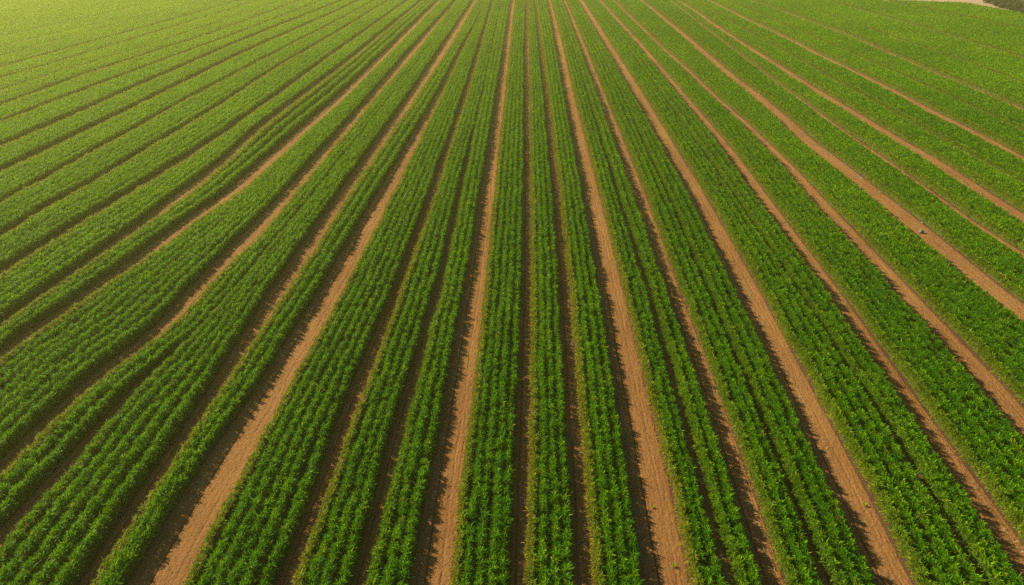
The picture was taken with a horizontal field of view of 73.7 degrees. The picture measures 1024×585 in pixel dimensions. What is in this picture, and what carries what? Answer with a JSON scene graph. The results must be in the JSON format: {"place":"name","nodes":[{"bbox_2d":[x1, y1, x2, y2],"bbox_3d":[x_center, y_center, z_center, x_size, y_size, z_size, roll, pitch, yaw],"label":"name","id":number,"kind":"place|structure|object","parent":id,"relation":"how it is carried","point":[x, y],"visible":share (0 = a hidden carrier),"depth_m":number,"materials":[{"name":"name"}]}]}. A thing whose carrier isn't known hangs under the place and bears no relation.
{"place":"outdoors","nodes":[
{"label":"outdoors","id":0,"kind":"place"},
{"bbox_2d":[0,347,185,546],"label":"dirt path","id":1,"kind":"structure","parent":0,"point":[31,501],"depth_m":37.88,"materials":[{"name":"soil"}]},
{"bbox_2d":[12,51,279,196],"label":"dirt path","id":2,"kind":"structure","parent":0,"point":[130,131],"depth_m":93.27,"materials":[{"name":"soil"}]},
{"bbox_2d":[4,14,307,145],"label":"dirt path","id":3,"kind":"structure","parent":0,"point":[101,102],"depth_m":108.22,"materials":[{"name":"soil"}]},
{"bbox_2d":[1,26,346,235],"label":"dirt path","id":4,"kind":"structure","parent":0,"point":[128,160],"depth_m":82.19,"materials":[{"name":"soil"}]},
{"bbox_2d":[0,3,352,171],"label":"dirt path","id":5,"kind":"structure","parent":0,"point":[39,153],"depth_m":98.54,"materials":[{"name":"soil"}]},
{"bbox_2d":[0,1,405,272],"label":"dirt path","id":6,"kind":"structure","parent":0,"point":[92,214],"depth_m":80.44,"materials":[{"name":"soil"}]},
{"bbox_2d":[0,1,420,326],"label":"dirt path","id":7,"kind":"structure","parent":0,"point":[171,201],"depth_m":77.44,"materials":[{"name":"soil"}]},
{"bbox_2d":[0,0,440,362],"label":"dirt path","id":8,"kind":"structure","parent":0,"point":[260,166],"depth_m":74.99,"materials":[{"name":"soil"}]},
{"bbox_2d":[0,0,454,472],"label":"dirt path","id":9,"kind":"structure","parent":0,"point":[294,184],"depth_m":61.06,"materials":[{"name":"soil"}]},
{"bbox_2d":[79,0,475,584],"bbox_3d":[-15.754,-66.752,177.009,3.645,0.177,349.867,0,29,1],"label":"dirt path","id":10,"kind":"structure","parent":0,"point":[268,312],"depth_m":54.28,"materials":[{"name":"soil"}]},
{"bbox_2d":[128,18,477,584],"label":"dirt path","id":11,"kind":"structure","parent":0,"point":[196,527],"depth_m":40.81,"materials":[{"name":"soil"}]},
{"bbox_2d":[276,0,492,584],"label":"dirt path","id":12,"kind":"structure","parent":0,"point":[313,516],"depth_m":43.66,"materials":[{"name":"soil"}]},
{"bbox_2d":[352,119,475,584],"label":"dirt path","id":13,"kind":"structure","parent":0,"point":[373,536],"depth_m":40.87,"materials":[{"name":"soil"}]},
{"bbox_2d":[409,0,514,584],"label":"dirt path","id":14,"kind":"structure","parent":0,"point":[444,524],"depth_m":43.22,"materials":[{"name":"soil"}]},
{"bbox_2d":[0,0,1023,584],"bbox_3d":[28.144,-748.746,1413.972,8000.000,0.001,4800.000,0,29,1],"label":"ground","id":15,"kind":"structure","parent":0,"point":[824,568],"depth_m":47.69,"materials":[{"name":"soil"}]},
{"bbox_2d":[0,0,160,36],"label":"crop bed","id":16,"kind":"object","parent":15,"relation":"on","point":[21,23],"visible":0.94,"depth_m":206.56,"materials":[{"name":"green plant"}]},
{"bbox_2d":[0,0,189,46],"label":"crop bed","id":17,"kind":"object","parent":15,"relation":"on","point":[16,37],"visible":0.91,"depth_m":191.05,"materials":[{"name":"green plant"}]},
{"bbox_2d":[0,0,201,54],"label":"crop bed","id":18,"kind":"object","parent":15,"relation":"on","point":[17,46],"visible":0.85,"depth_m":175.32,"materials":[{"name":"green plant"}]},
{"bbox_2d":[0,0,240,66],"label":"crop bed","id":19,"kind":"object","parent":15,"relation":"on","point":[172,13],"visible":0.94,"depth_m":178.16,"materials":[{"name":"green plant"}]},
{"bbox_2d":[0,0,256,77],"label":"crop bed","id":20,"kind":"object","parent":15,"relation":"on","point":[48,58],"visible":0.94,"depth_m":161.00,"materials":[{"name":"green plant"}]},
{"bbox_2d":[0,0,278,89],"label":"crop bed","id":21,"kind":"object","parent":15,"relation":"on","point":[83,58],"visible":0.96,"depth_m":156.64,"materials":[{"name":"green plant"}]},
{"bbox_2d":[0,0,298,105],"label":"crop bed","id":22,"kind":"object","parent":15,"relation":"on","point":[13,93],"visible":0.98,"depth_m":144.82,"materials":[{"name":"green plant"}]},
{"bbox_2d":[0,0,320,120],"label":"crop bed","id":23,"kind":"object","parent":15,"relation":"on","point":[34,100],"visible":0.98,"depth_m":134.78,"materials":[{"name":"green plant"}]},
{"bbox_2d":[0,0,340,144],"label":"crop bed","id":24,"kind":"object","parent":15,"relation":"on","point":[19,125],"visible":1,"depth_m":121.15,"materials":[{"name":"green plant"}]},
{"bbox_2d":[0,0,357,169],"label":"crop bed","id":25,"kind":"object","parent":15,"relation":"on","point":[30,144],"visible":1,"depth_m":113.40,"materials":[{"name":"green plant"}]},
{"bbox_2d":[0,0,373,201],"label":"crop bed","id":26,"kind":"object","parent":15,"relation":"on","point":[28,171],"visible":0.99,"depth_m":102.62,"materials":[{"name":"green plant"}]},
{"bbox_2d":[0,0,386,233],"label":"crop bed","id":27,"kind":"object","parent":15,"relation":"on","point":[27,202],"visible":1,"depth_m":92.90,"materials":[{"name":"green plant"}]},
{"bbox_2d":[0,0,405,269],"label":"crop bed","id":28,"kind":"object","parent":15,"relation":"on","point":[35,230],"visible":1,"depth_m":87.24,"materials":[{"name":"green plant"}]},
{"bbox_2d":[0,0,419,319],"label":"crop bed","id":29,"kind":"object","parent":15,"relation":"on","point":[43,269],"visible":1,"depth_m":70.66,"materials":[{"name":"green plant"}]},
{"bbox_2d":[0,0,435,349],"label":"crop bed","id":30,"kind":"object","parent":15,"relation":"on","point":[256,148],"visible":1,"depth_m":75.93,"materials":[{"name":"green plant"}]},
{"bbox_2d":[0,0,452,457],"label":"crop bed","id":31,"kind":"object","parent":15,"relation":"on","point":[65,357],"visible":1,"depth_m":53.83,"materials":[{"name":"green plant"}]},
{"bbox_2d":[0,0,461,525],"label":"crop bed","id":32,"kind":"object","parent":15,"relation":"on","point":[54,444],"visible":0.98,"depth_m":46.66,"materials":[{"name":"green plant"}]},
{"bbox_2d":[0,0,470,584],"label":"crop bed","id":33,"kind":"object","parent":15,"relation":"on","point":[84,516],"visible":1,"depth_m":40.33,"materials":[{"name":"green plant"}]},
{"bbox_2d":[91,0,484,584],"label":"crop bed","id":34,"kind":"object","parent":15,"relation":"on","point":[218,416],"visible":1,"depth_m":47.62,"materials":[{"name":"green plant"}]},
{"bbox_2d":[182,0,491,584],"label":"crop bed","id":35,"kind":"object","parent":15,"relation":"on","point":[307,423],"visible":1,"depth_m":42.37,"materials":[{"name":"green plant"}]},
{"bbox_2d":[291,0,500,584],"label":"crop bed","id":36,"kind":"object","parent":15,"relation":"on","point":[365,455],"visible":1,"depth_m":43.10,"materials":[{"name":"green plant"}]},
{"bbox_2d":[366,0,509,584],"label":"crop bed","id":37,"kind":"object","parent":15,"relation":"on","point":[402,489],"visible":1,"depth_m":43.66,"materials":[{"name":"green plant"}]},
{"bbox_2d":[449,0,525,584],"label":"crop bed","id":38,"kind":"object","parent":15,"relation":"on","point":[483,449],"visible":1,"depth_m":44.43,"materials":[{"name":"green plant"}]},
{"bbox_2d":[2,61,1023,584],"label":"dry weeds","id":39,"kind":"object","parent":15,"relation":"on","point":[524,303],"visible":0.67,"depth_m":55.28,"materials":[{"name":"green plant"}]},
{"bbox_2d":[521,0,576,584],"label":"crop bed","id":40,"kind":"object","parent":15,"relation":"on","point":[545,407],"visible":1,"depth_m":43.56,"materials":[{"name":"green plant"}]},
{"bbox_2d":[534,0,645,584],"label":"crop bed","id":41,"kind":"object","parent":15,"relation":"on","point":[612,489],"visible":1,"depth_m":44.12,"materials":[{"name":"green plant"}]},
{"bbox_2d":[550,0,727,584],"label":"crop bed","id":42,"kind":"object","parent":15,"relation":"on","point":[692,515],"visible":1,"depth_m":45.39,"materials":[{"name":"green plant"}]},
{"bbox_2d":[556,0,761,584],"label":"crop bed","id":43,"kind":"object","parent":15,"relation":"on","point":[737,545],"visible":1,"depth_m":44.63,"materials":[{"name":"green plant"}]},
{"bbox_2d":[566,0,821,584],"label":"crop bed","id":44,"kind":"object","parent":15,"relation":"on","point":[757,455],"visible":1,"depth_m":45.87,"materials":[{"name":"green plant"}]},
{"bbox_2d":[574,0,875,584],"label":"crop bed","id":45,"kind":"object","parent":15,"relation":"on","point":[793,448],"visible":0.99,"depth_m":43.82,"materials":[{"name":"green plant"}]},
{"bbox_2d":[584,0,986,584],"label":"crop bed","id":46,"kind":"object","parent":15,"relation":"on","point":[862,433],"visible":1,"depth_m":42.89,"materials":[{"name":"green plant"}]},
{"bbox_2d":[592,0,1023,584],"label":"crop bed","id":47,"kind":"object","parent":15,"relation":"on","point":[988,558],"visible":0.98,"depth_m":47.02,"materials":[{"name":"green plant"}]},
{"bbox_2d":[602,0,1023,541],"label":"crop bed","id":48,"kind":"object","parent":15,"relation":"on","point":[995,462],"visible":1,"depth_m":50.09,"materials":[{"name":"green plant"}]},
{"bbox_2d":[615,0,1023,402],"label":"crop bed","id":49,"kind":"object","parent":15,"relation":"on","point":[989,330],"visible":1,"depth_m":63.58,"materials":[{"name":"green plant"}]},
{"bbox_2d":[643,0,1023,301],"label":"crop bed","id":50,"kind":"object","parent":15,"relation":"on","point":[993,258],"visible":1,"depth_m":80.80,"materials":[{"name":"green plant"}]},
{"bbox_2d":[671,0,1023,250],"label":"crop bed","id":51,"kind":"object","parent":15,"relation":"on","point":[998,220],"visible":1,"depth_m":85.36,"materials":[{"name":"green plant"}]},
{"bbox_2d":[680,0,1023,211],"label":"crop bed","id":52,"kind":"object","parent":15,"relation":"on","point":[1005,187],"visible":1,"depth_m":99.78,"materials":[{"name":"green plant"}]},
{"bbox_2d":[695,0,1023,183],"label":"crop bed","id":53,"kind":"object","parent":15,"relation":"on","point":[996,157],"visible":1,"depth_m":109.29,"materials":[{"name":"green plant"}]},
{"bbox_2d":[711,0,1023,154],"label":"crop bed","id":54,"kind":"object","parent":15,"relation":"on","point":[999,131],"visible":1,"depth_m":119.36,"materials":[{"name":"green plant"}]},
{"bbox_2d":[728,0,1023,129],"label":"crop bed","id":55,"kind":"object","parent":15,"relation":"on","point":[997,108],"visible":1,"depth_m":136.65,"materials":[{"name":"green plant"}]},
{"bbox_2d":[753,0,1023,107],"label":"crop bed","id":56,"kind":"object","parent":15,"relation":"on","point":[1007,89],"visible":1,"depth_m":145.33,"materials":[{"name":"green plant"}]},
{"bbox_2d":[787,0,1023,81],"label":"crop bed","id":57,"kind":"object","parent":15,"relation":"on","point":[1008,65],"visible":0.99,"depth_m":165.04,"materials":[{"name":"green plant"}]},
{"bbox_2d":[824,0,1023,58],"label":"crop bed","id":58,"kind":"object","parent":15,"relation":"on","point":[1005,39],"visible":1,"depth_m":188.37,"materials":[{"name":"green plant"}]},
{"bbox_2d":[889,0,1023,29],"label":"crop bed","id":59,"kind":"object","parent":15,"relation":"on","point":[1003,17],"visible":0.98,"depth_m":213.85,"materials":[{"name":"green plant"}]},
{"bbox_2d":[508,0,530,584],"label":"dirt path","id":60,"kind":"structure","parent":0,"point":[524,453],"depth_m":44.60,"materials":[{"name":"soil"}]},
{"bbox_2d":[533,0,592,584],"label":"dirt path","id":61,"kind":"structure","parent":0,"point":[569,406],"depth_m":43.76,"materials":[{"name":"soil"}]},
{"bbox_2d":[546,0,688,584],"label":"dirt path","id":62,"kind":"structure","parent":0,"point":[667,548],"depth_m":42.69,"materials":[{"name":"soil"}]},
{"bbox_2d":[599,136,734,584],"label":"dirt path","id":63,"kind":"structure","parent":0,"point":[720,549],"depth_m":40.29,"materials":[{"name":"soil"}]},
{"bbox_2d":[562,0,784,584],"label":"dirt path","id":64,"kind":"structure","parent":0,"point":[729,444],"depth_m":45.17,"materials":[{"name":"soil"}]},
{"bbox_2d":[578,0,912,584],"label":"dirt path","id":65,"kind":"structure","parent":0,"point":[852,490],"depth_m":44.38,"materials":[{"name":"soil"}]},
{"bbox_2d":[741,375,828,584],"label":"dirt path","id":66,"kind":"structure","parent":0,"point":[820,575],"depth_m":33.97,"materials":[{"name":"soil"}]},
{"bbox_2d":[598,0,1023,583],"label":"dirt path","id":67,"kind":"structure","parent":0,"point":[984,507],"depth_m":45.40,"materials":[{"name":"soil"}]},
{"bbox_2d":[613,0,1023,439],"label":"dirt path","id":68,"kind":"structure","parent":0,"point":[983,376],"depth_m":54.47,"materials":[{"name":"soil"}]},
{"bbox_2d":[640,0,1023,320],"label":"dirt path","id":69,"kind":"structure","parent":0,"point":[962,264],"depth_m":71.61,"materials":[{"name":"soil"}]},
{"bbox_2d":[670,0,1023,260],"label":"dirt path","id":70,"kind":"structure","parent":0,"point":[962,214],"depth_m":79.51,"materials":[{"name":"soil"}]},
{"bbox_2d":[678,0,1023,222],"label":"dirt path","id":71,"kind":"structure","parent":0,"point":[954,174],"depth_m":90.86,"materials":[{"name":"soil"}]},
{"bbox_2d":[708,0,1023,159],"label":"dirt path","id":72,"kind":"structure","parent":0,"point":[931,111],"depth_m":112.53,"materials":[{"name":"soil"}]},
{"bbox_2d":[754,1,1023,110],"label":"dirt path","id":73,"kind":"structure","parent":0,"point":[918,65],"depth_m":139.87,"materials":[{"name":"soil"}]},
{"bbox_2d":[855,386,984,584],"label":"dirt path","id":74,"kind":"structure","parent":0,"point":[920,480],"depth_m":34.92,"materials":[{"name":"soil"}]},
{"bbox_2d":[887,0,1023,10],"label":"bare ground","id":75,"kind":"structure","parent":0,"point":[978,2],"depth_m":246.48,"materials":[{"name":"soil"}]},
{"bbox_2d":[989,0,1005,5],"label":"bush","id":76,"kind":"object","parent":75,"relation":"on","point":[995,3],"visible":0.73,"depth_m":232.95,"materials":[{"name":"green plant"}]},
{"bbox_2d":[998,3,1011,8],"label":"bush","id":77,"kind":"object","parent":75,"relation":"on","point":[1005,6],"visible":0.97,"depth_m":227.47,"materials":[{"name":"green plant"}]},
{"bbox_2d":[1007,4,1020,10],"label":"bush","id":78,"kind":"object","parent":75,"relation":"on","point":[1015,7],"visible":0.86,"depth_m":220.88,"materials":[{"name":"green plant"}]},
{"bbox_2d":[1012,0,1023,8],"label":"bush","id":79,"kind":"object","parent":75,"relation":"on","point":[1019,3],"visible":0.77,"depth_m":225.76,"materials":[{"name":"green plant"}]}
]}

